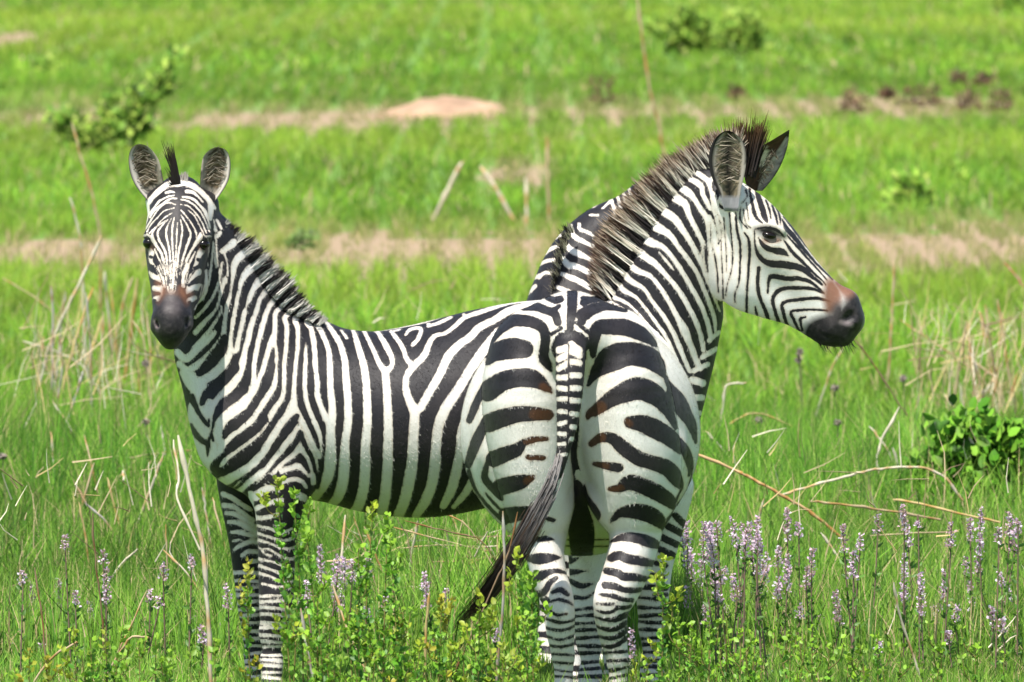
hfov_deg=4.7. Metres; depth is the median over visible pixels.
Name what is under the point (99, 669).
leafy sprig
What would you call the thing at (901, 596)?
flower spike
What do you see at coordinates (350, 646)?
leafy sprig
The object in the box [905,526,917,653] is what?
flower spike
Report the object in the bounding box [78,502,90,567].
dry stalk
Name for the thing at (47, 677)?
leafy sprig
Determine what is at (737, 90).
dry tuft
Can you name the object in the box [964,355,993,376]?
dry stalk
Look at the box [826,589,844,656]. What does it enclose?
flower spike
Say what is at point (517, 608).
leafy sprig
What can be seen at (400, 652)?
leafy sprig
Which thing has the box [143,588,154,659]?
flower spike
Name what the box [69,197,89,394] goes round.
dry stalk
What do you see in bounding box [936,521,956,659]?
flower spike
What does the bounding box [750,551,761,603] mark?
flower spike
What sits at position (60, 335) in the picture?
dry stalk
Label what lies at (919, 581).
flower spike
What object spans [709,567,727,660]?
flower spike
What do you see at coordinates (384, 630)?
leafy sprig
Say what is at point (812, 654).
leafy sprig
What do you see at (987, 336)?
dry stalk
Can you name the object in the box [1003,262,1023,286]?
dry stalk
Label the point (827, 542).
dry stalk
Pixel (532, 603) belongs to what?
leafy sprig
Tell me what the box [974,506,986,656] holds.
flower spike
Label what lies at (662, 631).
leafy sprig
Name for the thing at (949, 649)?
flower spike
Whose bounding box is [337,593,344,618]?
flower spike
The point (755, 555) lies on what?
flower spike
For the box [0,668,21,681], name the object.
leafy sprig
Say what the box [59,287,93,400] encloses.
dry stalk
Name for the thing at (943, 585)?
flower spike
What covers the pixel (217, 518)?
dry stalk
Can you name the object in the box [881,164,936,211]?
weed
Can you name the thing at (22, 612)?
flower spike
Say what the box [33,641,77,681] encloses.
dry stalk
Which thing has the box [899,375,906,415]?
seed head
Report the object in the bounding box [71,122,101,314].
dry stalk
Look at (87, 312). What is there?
dry stalk
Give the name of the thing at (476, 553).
dry stalk
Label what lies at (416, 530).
dry stalk
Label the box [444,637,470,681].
leafy sprig
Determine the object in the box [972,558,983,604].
flower spike
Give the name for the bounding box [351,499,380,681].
leafy sprig
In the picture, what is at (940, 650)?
leafy sprig
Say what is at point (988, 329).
dry stalk
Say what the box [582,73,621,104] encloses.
dry tuft
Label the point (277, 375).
zebra
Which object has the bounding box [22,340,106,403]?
dry stalk
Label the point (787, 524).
flower spike
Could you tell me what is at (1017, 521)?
flower spike
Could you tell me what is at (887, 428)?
dry stalk
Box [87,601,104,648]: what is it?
flower spike
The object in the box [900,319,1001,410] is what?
dry stalk
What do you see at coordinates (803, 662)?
leafy sprig
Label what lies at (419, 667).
leafy sprig
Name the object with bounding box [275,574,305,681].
leafy sprig
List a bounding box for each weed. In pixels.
[31,54,60,74]
[283,228,320,251]
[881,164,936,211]
[943,158,976,187]
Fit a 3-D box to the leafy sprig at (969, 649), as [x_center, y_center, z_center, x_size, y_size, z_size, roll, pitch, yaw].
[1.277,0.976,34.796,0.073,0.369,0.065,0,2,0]
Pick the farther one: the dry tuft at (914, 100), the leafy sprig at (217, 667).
the dry tuft at (914, 100)
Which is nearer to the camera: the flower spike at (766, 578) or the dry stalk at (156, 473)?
the flower spike at (766, 578)
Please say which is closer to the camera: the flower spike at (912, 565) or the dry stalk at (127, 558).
the flower spike at (912, 565)
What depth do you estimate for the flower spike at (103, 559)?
38.08 m
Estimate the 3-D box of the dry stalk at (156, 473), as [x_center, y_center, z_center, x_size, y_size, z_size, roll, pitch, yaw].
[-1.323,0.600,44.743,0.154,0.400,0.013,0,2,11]
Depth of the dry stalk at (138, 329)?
52.54 m
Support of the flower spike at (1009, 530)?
on the ground at (336, 244)
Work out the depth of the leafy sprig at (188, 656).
32.74 m
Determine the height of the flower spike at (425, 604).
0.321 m
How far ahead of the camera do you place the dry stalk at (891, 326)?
57.62 m
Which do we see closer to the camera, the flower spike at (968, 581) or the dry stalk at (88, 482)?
the flower spike at (968, 581)
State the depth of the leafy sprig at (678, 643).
34.55 m
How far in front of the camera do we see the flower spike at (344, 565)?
38.96 m
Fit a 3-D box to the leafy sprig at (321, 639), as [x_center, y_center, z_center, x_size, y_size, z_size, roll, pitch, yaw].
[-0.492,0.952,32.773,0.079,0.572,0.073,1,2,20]
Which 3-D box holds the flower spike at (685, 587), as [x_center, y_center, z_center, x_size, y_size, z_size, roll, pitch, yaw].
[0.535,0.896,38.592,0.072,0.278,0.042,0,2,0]
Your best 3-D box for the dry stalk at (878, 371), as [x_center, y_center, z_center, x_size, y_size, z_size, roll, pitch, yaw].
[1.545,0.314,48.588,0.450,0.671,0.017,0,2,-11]
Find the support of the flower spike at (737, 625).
on the ground at (336, 244)
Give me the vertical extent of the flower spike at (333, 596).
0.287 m
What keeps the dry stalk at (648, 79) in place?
on the ground at (336, 244)
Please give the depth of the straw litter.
51.71 m
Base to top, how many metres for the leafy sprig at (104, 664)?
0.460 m
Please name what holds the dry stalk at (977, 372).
on the ground at (336, 244)
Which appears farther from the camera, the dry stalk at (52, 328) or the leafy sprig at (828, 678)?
the dry stalk at (52, 328)
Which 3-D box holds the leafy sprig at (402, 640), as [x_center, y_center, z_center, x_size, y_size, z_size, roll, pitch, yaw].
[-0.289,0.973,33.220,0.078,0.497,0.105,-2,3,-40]
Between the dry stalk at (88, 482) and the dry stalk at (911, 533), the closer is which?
the dry stalk at (911, 533)
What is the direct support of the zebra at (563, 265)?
on the ground at (336, 244)
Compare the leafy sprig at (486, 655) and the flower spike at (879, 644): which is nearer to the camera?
the leafy sprig at (486, 655)
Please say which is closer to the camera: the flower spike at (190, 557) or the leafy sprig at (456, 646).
the leafy sprig at (456, 646)
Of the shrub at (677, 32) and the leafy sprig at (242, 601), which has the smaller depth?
the leafy sprig at (242, 601)
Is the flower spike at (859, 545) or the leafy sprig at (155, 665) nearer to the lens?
the leafy sprig at (155, 665)
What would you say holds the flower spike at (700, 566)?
on the ground at (336, 244)
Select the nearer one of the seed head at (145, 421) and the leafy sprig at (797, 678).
the leafy sprig at (797, 678)
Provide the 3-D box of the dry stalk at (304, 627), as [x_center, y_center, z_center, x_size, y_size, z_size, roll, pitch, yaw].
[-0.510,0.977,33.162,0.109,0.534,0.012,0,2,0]
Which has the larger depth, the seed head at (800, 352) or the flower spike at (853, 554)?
the seed head at (800, 352)
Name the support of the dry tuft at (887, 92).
on the ground at (336, 244)
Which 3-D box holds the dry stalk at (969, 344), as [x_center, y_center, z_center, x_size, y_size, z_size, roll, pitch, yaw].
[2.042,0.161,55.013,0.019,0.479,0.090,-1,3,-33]
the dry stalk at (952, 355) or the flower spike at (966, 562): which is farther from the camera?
the dry stalk at (952, 355)
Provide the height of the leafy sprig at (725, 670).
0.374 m
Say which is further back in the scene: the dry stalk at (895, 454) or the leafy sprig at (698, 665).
the dry stalk at (895, 454)
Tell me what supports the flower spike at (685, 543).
on the ground at (336, 244)
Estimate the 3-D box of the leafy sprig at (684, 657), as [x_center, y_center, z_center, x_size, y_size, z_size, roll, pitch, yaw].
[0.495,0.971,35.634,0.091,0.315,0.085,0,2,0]
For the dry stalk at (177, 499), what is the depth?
34.01 m
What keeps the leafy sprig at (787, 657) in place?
on the ground at (336, 244)
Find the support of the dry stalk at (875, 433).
on the ground at (336, 244)
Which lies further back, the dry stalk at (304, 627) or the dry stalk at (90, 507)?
the dry stalk at (90, 507)
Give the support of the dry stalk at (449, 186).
on the ground at (336, 244)
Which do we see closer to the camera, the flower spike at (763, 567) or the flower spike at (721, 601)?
the flower spike at (721, 601)
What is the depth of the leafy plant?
44.98 m
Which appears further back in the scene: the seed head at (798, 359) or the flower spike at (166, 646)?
the seed head at (798, 359)
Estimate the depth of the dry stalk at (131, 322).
57.67 m
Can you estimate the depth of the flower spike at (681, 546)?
39.55 m
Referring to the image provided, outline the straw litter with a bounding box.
[0,261,1023,650]
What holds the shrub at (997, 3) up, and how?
on the ground at (336, 244)
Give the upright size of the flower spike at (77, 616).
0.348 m
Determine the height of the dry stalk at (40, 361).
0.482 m
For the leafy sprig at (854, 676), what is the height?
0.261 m
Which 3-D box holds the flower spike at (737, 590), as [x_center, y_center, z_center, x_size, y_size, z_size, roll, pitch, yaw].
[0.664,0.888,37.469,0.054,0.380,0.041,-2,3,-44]
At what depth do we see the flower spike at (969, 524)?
38.86 m
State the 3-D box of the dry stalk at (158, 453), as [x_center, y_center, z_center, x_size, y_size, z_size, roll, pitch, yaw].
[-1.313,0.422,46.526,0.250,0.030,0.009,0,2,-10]
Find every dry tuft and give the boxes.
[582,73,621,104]
[722,81,747,101]
[838,84,869,114]
[878,82,896,99]
[896,82,945,106]
[948,69,969,84]
[950,85,982,111]
[970,69,996,87]
[988,87,1013,111]
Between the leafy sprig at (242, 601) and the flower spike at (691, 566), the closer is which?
the leafy sprig at (242, 601)
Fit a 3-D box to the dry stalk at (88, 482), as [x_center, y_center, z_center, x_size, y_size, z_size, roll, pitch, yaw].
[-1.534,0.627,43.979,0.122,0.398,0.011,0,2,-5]
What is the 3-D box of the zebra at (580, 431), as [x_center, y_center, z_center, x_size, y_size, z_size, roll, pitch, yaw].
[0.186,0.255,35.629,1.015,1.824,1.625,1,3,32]
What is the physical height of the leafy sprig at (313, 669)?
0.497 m
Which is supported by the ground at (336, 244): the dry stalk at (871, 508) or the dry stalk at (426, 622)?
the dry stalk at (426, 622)
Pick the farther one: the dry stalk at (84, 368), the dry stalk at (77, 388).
the dry stalk at (84, 368)
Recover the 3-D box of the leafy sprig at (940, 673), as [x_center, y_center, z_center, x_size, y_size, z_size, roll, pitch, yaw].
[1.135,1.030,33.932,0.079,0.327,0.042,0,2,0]
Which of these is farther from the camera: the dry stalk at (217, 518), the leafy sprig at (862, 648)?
the dry stalk at (217, 518)
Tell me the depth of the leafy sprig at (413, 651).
33.82 m
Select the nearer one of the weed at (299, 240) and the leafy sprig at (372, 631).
the leafy sprig at (372, 631)
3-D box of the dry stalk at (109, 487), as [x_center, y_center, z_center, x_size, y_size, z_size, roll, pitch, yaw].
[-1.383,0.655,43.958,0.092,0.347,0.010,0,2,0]
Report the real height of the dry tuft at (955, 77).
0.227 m
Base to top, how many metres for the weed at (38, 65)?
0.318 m
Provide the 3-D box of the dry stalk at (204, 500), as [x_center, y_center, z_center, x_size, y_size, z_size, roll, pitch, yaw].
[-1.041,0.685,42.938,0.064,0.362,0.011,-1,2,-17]
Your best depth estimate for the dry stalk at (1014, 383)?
55.04 m
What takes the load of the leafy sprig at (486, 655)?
on the ground at (336, 244)
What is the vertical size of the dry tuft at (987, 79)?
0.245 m
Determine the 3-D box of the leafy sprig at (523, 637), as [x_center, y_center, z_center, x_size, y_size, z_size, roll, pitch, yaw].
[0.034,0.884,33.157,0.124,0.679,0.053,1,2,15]
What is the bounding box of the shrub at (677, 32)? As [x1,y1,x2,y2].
[638,0,724,55]
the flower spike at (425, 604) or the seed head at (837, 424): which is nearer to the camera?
the flower spike at (425, 604)
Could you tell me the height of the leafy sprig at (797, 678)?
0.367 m
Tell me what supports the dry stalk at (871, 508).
on the straw litter
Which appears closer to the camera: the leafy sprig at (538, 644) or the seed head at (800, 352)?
the leafy sprig at (538, 644)
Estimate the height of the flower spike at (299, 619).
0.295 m
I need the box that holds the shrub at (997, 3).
[978,0,1023,12]
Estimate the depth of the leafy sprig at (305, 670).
32.67 m
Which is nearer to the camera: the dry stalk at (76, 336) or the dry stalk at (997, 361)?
the dry stalk at (76, 336)
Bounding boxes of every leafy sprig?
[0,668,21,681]
[15,647,36,681]
[43,654,62,681]
[57,624,82,681]
[78,636,102,681]
[87,627,111,681]
[93,659,105,681]
[100,624,131,681]
[112,659,129,681]
[134,635,148,681]
[142,632,175,681]
[159,655,176,681]
[184,649,202,681]
[208,636,235,681]
[235,556,262,681]
[256,475,307,681]
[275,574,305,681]
[281,485,315,681]
[297,524,332,681]
[300,643,313,681]
[311,595,340,681]
[311,618,338,681]
[324,653,354,681]
[325,630,344,681]
[337,543,371,681]
[340,598,372,681]
[341,613,367,681]
[349,649,378,681]
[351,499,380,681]
[362,623,381,681]
[364,511,403,681]
[372,594,394,681]
[381,532,418,681]
[387,622,411,681]
[388,612,411,681]
[402,637,425,681]
[404,633,418,678]
[411,655,425,681]
[422,629,452,681]
[423,593,456,681]
[430,653,450,681]
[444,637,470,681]
[446,625,468,681]
[459,587,496,681]
[462,634,481,681]
[477,617,506,681]
[477,653,496,681]
[487,635,523,681]
[497,649,513,681]
[503,605,528,681]
[504,546,546,681]
[512,570,552,681]
[517,632,544,675]
[521,614,540,681]
[629,640,663,681]
[640,644,671,681]
[647,552,685,681]
[663,604,695,681]
[670,625,700,681]
[673,616,698,681]
[684,632,706,681]
[696,611,721,681]
[698,650,729,681]
[710,620,734,681]
[725,627,754,681]
[730,653,759,681]
[742,636,767,681]
[768,625,801,681]
[780,634,810,681]
[783,626,806,681]
[795,624,822,681]
[811,634,847,681]
[841,643,867,681]
[847,652,870,681]
[861,632,896,681]
[878,642,914,681]
[918,660,942,681]
[925,620,945,681]
[956,624,981,681]
[999,650,1017,681]
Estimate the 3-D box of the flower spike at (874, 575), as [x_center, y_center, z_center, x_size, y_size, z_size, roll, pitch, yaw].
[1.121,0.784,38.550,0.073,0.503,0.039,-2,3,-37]
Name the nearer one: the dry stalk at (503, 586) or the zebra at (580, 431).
the dry stalk at (503, 586)
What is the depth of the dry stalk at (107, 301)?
60.97 m
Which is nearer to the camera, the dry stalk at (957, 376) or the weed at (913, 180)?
the dry stalk at (957, 376)
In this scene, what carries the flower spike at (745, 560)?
on the ground at (336, 244)
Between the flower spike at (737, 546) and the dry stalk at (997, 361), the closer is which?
the flower spike at (737, 546)
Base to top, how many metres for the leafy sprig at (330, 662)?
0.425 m
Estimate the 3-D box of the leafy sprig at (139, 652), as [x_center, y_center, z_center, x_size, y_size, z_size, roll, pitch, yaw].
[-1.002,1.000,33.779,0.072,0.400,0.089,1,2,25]
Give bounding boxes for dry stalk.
[3,278,83,362]
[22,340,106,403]
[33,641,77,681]
[34,236,101,399]
[34,567,47,681]
[36,336,43,390]
[50,285,54,408]
[54,292,65,390]
[54,337,62,414]
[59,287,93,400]
[68,371,83,415]
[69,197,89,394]
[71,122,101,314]
[75,485,117,537]
[78,463,93,514]
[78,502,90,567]
[83,317,102,375]
[84,435,97,493]
[85,292,92,414]
[92,514,105,675]
[99,311,104,396]
[103,271,112,351]
[103,635,148,679]
[107,477,120,527]
[111,277,133,366]
[111,287,118,363]
[112,549,136,578]
[117,590,147,652]
[123,278,137,388]
[128,450,191,457]
[132,320,152,412]
[134,453,163,533]
[136,342,139,392]
[146,312,151,397]
[163,550,202,593]
[165,524,167,567]
[173,440,200,549]
[177,435,212,681]
[201,487,211,548]
[212,497,229,563]
[300,608,313,676]
[332,584,369,679]
[339,515,345,569]
[353,516,374,577]
[364,526,386,578]
[393,527,487,551]
[404,544,476,547]
[405,520,495,560]
[405,521,418,582]
[424,592,429,674]
[431,161,463,223]
[448,515,492,565]
[450,512,517,681]
[474,531,487,556]
[479,165,517,223]
[495,511,505,680]
[524,177,528,230]
[545,137,549,221]
[637,0,664,160]
[698,454,847,543]
[719,382,746,425]
[729,412,791,426]
[753,498,763,550]
[783,466,962,500]
[811,500,940,520]
[816,348,842,413]
[821,533,850,578]
[854,339,923,439]
[869,426,891,457]
[870,531,958,535]
[875,407,899,483]
[886,261,895,393]
[892,447,899,470]
[893,499,1000,522]
[893,582,919,674]
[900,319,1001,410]
[951,321,966,412]
[959,384,963,404]
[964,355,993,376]
[968,324,977,409]
[970,352,982,397]
[978,310,988,337]
[978,375,995,401]
[980,312,1004,414]
[985,304,1007,417]
[992,312,1002,407]
[997,299,1016,415]
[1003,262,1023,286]
[1005,370,1019,415]
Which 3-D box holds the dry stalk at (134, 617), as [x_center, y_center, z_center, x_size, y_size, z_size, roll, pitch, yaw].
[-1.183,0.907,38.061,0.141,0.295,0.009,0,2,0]
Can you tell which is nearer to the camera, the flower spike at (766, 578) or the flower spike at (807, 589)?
the flower spike at (807, 589)
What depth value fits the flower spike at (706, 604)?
37.58 m
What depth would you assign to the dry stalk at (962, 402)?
54.75 m
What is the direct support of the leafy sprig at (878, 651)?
on the ground at (336, 244)
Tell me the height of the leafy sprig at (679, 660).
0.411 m
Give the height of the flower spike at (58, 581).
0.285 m
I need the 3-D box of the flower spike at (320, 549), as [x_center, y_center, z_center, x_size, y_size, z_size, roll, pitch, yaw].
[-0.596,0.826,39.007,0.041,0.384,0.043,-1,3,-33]
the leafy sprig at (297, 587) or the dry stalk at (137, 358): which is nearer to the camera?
the leafy sprig at (297, 587)
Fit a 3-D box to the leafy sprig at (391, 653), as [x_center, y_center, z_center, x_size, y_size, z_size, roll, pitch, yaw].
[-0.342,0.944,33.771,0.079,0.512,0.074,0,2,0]
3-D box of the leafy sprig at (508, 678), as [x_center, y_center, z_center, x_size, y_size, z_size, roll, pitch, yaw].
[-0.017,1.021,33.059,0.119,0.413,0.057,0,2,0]
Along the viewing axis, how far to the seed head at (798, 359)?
52.70 m
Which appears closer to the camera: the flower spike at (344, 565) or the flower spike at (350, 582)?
the flower spike at (350, 582)
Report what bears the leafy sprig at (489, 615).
on the ground at (336, 244)
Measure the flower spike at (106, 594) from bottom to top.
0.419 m
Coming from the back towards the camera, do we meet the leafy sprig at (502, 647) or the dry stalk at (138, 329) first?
the dry stalk at (138, 329)
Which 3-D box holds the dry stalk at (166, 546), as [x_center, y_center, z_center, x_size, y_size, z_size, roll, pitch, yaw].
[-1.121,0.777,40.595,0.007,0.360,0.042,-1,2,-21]
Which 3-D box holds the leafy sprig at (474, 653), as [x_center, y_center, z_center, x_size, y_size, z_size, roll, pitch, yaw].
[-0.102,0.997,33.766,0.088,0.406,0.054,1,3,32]
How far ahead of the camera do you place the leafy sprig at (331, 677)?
32.91 m
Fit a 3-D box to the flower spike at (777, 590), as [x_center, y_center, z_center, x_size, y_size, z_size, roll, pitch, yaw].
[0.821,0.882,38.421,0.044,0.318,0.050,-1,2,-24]
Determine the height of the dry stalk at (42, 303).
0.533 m
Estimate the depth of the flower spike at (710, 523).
39.11 m
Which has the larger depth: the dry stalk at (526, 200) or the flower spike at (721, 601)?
the dry stalk at (526, 200)
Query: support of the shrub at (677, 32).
on the ground at (336, 244)
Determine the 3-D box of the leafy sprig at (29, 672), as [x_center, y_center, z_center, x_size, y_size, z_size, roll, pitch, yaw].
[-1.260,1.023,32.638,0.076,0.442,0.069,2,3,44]
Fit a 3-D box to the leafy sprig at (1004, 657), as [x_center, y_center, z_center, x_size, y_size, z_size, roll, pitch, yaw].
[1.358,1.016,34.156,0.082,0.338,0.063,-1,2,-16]
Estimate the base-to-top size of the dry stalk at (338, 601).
0.562 m
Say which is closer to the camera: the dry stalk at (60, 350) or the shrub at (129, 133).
the dry stalk at (60, 350)
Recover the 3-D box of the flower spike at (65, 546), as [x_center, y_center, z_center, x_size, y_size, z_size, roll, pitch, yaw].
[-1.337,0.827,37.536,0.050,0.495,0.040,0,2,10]
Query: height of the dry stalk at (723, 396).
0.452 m
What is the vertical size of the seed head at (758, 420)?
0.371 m
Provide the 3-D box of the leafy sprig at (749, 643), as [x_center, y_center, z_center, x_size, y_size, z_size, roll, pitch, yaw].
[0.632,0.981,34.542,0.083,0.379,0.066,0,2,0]
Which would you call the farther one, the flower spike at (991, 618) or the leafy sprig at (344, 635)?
the flower spike at (991, 618)
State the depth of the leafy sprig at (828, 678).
35.13 m
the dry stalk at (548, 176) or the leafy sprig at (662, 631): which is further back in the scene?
the dry stalk at (548, 176)
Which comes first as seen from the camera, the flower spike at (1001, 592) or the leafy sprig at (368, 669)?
the leafy sprig at (368, 669)
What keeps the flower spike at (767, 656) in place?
on the ground at (336, 244)
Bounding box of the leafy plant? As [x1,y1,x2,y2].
[897,393,1023,519]
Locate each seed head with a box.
[0,453,6,507]
[141,359,148,403]
[142,418,150,440]
[755,416,762,438]
[794,355,802,412]
[796,347,803,404]
[830,383,838,414]
[833,419,841,461]
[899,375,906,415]
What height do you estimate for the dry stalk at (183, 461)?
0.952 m
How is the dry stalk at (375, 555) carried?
on the straw litter
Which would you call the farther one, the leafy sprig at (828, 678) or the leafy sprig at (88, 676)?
the leafy sprig at (828, 678)
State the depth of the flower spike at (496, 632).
37.75 m
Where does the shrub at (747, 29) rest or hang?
on the ground at (336, 244)
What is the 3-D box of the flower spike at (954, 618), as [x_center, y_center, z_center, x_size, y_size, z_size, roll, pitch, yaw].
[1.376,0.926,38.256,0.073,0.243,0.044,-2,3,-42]
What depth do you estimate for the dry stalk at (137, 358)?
54.19 m
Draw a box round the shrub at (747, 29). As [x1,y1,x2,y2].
[711,2,776,58]
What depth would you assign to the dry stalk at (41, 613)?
35.24 m
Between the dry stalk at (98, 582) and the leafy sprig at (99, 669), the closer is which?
the leafy sprig at (99, 669)
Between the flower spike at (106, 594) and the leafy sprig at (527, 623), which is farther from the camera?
the flower spike at (106, 594)
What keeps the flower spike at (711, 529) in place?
on the ground at (336, 244)
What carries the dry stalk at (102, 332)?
on the ground at (336, 244)
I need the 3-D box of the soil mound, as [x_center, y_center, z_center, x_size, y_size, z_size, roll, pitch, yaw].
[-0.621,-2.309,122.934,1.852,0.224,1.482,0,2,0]
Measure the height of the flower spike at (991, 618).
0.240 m
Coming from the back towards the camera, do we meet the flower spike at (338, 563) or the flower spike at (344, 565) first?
the flower spike at (344, 565)
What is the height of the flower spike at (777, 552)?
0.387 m
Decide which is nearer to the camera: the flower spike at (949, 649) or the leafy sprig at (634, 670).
the leafy sprig at (634, 670)
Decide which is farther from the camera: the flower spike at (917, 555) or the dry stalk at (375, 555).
the dry stalk at (375, 555)
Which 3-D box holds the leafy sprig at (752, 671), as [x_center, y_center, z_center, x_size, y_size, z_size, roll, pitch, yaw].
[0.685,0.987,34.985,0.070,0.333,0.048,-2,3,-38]
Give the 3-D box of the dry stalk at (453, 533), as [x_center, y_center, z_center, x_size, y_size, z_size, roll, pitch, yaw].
[-0.094,0.789,39.045,0.486,0.456,0.008,0,2,1]
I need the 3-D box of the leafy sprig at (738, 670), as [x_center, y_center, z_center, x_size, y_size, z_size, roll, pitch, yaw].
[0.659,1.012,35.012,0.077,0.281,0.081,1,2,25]
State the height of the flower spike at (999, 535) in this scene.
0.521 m
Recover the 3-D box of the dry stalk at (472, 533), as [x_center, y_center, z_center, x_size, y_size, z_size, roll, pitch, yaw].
[-0.047,0.774,39.129,0.351,0.477,0.009,0,2,4]
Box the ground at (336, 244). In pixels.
[0,0,1023,667]
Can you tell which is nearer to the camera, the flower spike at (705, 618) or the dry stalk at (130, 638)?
the dry stalk at (130, 638)
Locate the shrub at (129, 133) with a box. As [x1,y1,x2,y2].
[42,44,188,157]
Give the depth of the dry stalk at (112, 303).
59.46 m
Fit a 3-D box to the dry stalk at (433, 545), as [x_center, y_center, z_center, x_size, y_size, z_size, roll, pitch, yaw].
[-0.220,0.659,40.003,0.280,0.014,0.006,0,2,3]
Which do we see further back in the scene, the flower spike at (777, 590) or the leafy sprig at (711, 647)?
the flower spike at (777, 590)
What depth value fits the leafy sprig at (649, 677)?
34.20 m
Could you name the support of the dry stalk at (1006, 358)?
on the ground at (336, 244)
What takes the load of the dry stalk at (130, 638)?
on the ground at (336, 244)
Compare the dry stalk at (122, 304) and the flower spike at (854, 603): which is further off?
the dry stalk at (122, 304)
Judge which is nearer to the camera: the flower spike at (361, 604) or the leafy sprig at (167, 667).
the leafy sprig at (167, 667)
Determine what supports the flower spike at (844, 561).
on the ground at (336, 244)
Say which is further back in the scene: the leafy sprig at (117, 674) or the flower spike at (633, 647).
the flower spike at (633, 647)
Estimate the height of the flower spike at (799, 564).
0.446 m
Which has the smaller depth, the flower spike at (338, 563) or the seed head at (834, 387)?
the flower spike at (338, 563)
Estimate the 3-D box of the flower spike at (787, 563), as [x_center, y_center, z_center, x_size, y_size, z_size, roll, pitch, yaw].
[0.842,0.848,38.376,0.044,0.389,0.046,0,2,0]
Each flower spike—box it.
[15,570,27,670]
[28,581,37,632]
[54,578,62,606]
[60,534,74,668]
[72,590,83,679]
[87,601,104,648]
[96,549,112,653]
[99,566,111,669]
[142,595,164,662]
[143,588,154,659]
[158,562,170,658]
[183,553,195,652]
[193,624,206,680]
[222,582,235,677]
[292,594,306,651]
[302,579,319,657]
[316,544,327,600]
[323,553,341,658]
[330,577,341,623]
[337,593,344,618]
[338,556,347,605]
[343,558,355,655]
[353,567,370,648]
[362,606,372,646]
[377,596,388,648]
[418,570,436,651]
[420,581,431,663]
[440,588,452,653]
[491,628,502,668]
[627,627,636,675]
[679,533,689,584]
[680,520,692,607]
[683,585,694,634]
[685,547,698,594]
[697,521,719,662]
[697,559,705,595]
[700,602,712,657]
[703,521,717,597]
[704,529,720,668]
[706,522,723,650]
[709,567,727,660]
[712,520,728,653]
[712,566,728,641]
[727,573,742,680]
[728,516,746,668]
[733,522,752,649]
[733,536,748,663]
[739,520,753,672]
[748,527,763,669]
[748,536,766,655]
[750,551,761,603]
[751,515,764,681]
[753,545,772,680]
[759,551,775,619]
[759,565,771,594]
[772,576,784,651]
[773,545,787,662]
[779,553,791,657]
[782,507,793,607]
[789,602,804,675]
[794,521,804,596]
[800,564,814,637]
[806,547,817,663]
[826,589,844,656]
[838,523,857,648]
[847,549,858,665]
[847,561,859,668]
[849,533,864,657]
[867,513,883,638]
[873,639,885,671]
[897,503,909,655]
[899,553,911,648]
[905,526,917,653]
[912,514,926,659]
[916,571,926,676]
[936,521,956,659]
[939,569,950,636]
[944,630,959,670]
[948,604,964,653]
[958,556,969,607]
[965,517,978,614]
[966,580,977,636]
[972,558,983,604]
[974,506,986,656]
[986,605,995,665]
[991,526,1004,676]
[994,571,1007,656]
[998,616,1010,673]
[999,527,1016,612]
[1000,511,1014,614]
[1011,517,1023,666]
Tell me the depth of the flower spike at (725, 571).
38.65 m
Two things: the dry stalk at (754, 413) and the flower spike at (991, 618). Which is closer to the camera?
the flower spike at (991, 618)
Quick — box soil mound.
[354,95,539,118]
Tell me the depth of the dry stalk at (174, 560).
39.50 m
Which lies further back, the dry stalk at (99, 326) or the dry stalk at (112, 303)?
the dry stalk at (112, 303)
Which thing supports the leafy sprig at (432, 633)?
on the ground at (336, 244)
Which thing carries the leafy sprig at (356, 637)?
on the ground at (336, 244)
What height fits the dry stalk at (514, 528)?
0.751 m
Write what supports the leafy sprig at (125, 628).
on the ground at (336, 244)
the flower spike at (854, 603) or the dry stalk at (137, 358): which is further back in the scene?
the dry stalk at (137, 358)
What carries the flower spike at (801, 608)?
on the ground at (336, 244)
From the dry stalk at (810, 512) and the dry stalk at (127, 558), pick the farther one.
the dry stalk at (810, 512)
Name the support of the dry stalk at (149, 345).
on the ground at (336, 244)
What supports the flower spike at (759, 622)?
on the ground at (336, 244)
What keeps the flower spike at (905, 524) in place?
on the ground at (336, 244)
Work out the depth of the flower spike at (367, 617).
38.11 m
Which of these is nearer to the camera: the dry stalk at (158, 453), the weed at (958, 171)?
the dry stalk at (158, 453)
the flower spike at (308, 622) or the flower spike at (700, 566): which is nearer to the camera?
the flower spike at (308, 622)
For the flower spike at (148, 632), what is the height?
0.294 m
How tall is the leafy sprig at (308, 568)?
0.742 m
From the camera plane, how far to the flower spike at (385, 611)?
38.06 m
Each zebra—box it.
[129,141,628,681]
[451,109,864,681]
[525,181,640,663]
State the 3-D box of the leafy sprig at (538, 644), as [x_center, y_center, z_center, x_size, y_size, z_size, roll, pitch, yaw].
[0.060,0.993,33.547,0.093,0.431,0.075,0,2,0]
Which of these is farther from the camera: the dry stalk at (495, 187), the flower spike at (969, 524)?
the dry stalk at (495, 187)
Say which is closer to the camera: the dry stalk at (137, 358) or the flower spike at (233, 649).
the flower spike at (233, 649)
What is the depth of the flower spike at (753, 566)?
38.19 m
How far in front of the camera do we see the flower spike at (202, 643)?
37.46 m
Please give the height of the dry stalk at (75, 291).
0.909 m
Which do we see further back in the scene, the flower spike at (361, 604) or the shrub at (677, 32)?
the shrub at (677, 32)
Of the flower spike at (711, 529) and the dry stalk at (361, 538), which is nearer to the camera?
the flower spike at (711, 529)
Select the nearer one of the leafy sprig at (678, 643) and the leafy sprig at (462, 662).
the leafy sprig at (462, 662)
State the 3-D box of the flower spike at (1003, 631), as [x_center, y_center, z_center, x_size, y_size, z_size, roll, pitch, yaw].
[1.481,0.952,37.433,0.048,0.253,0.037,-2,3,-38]

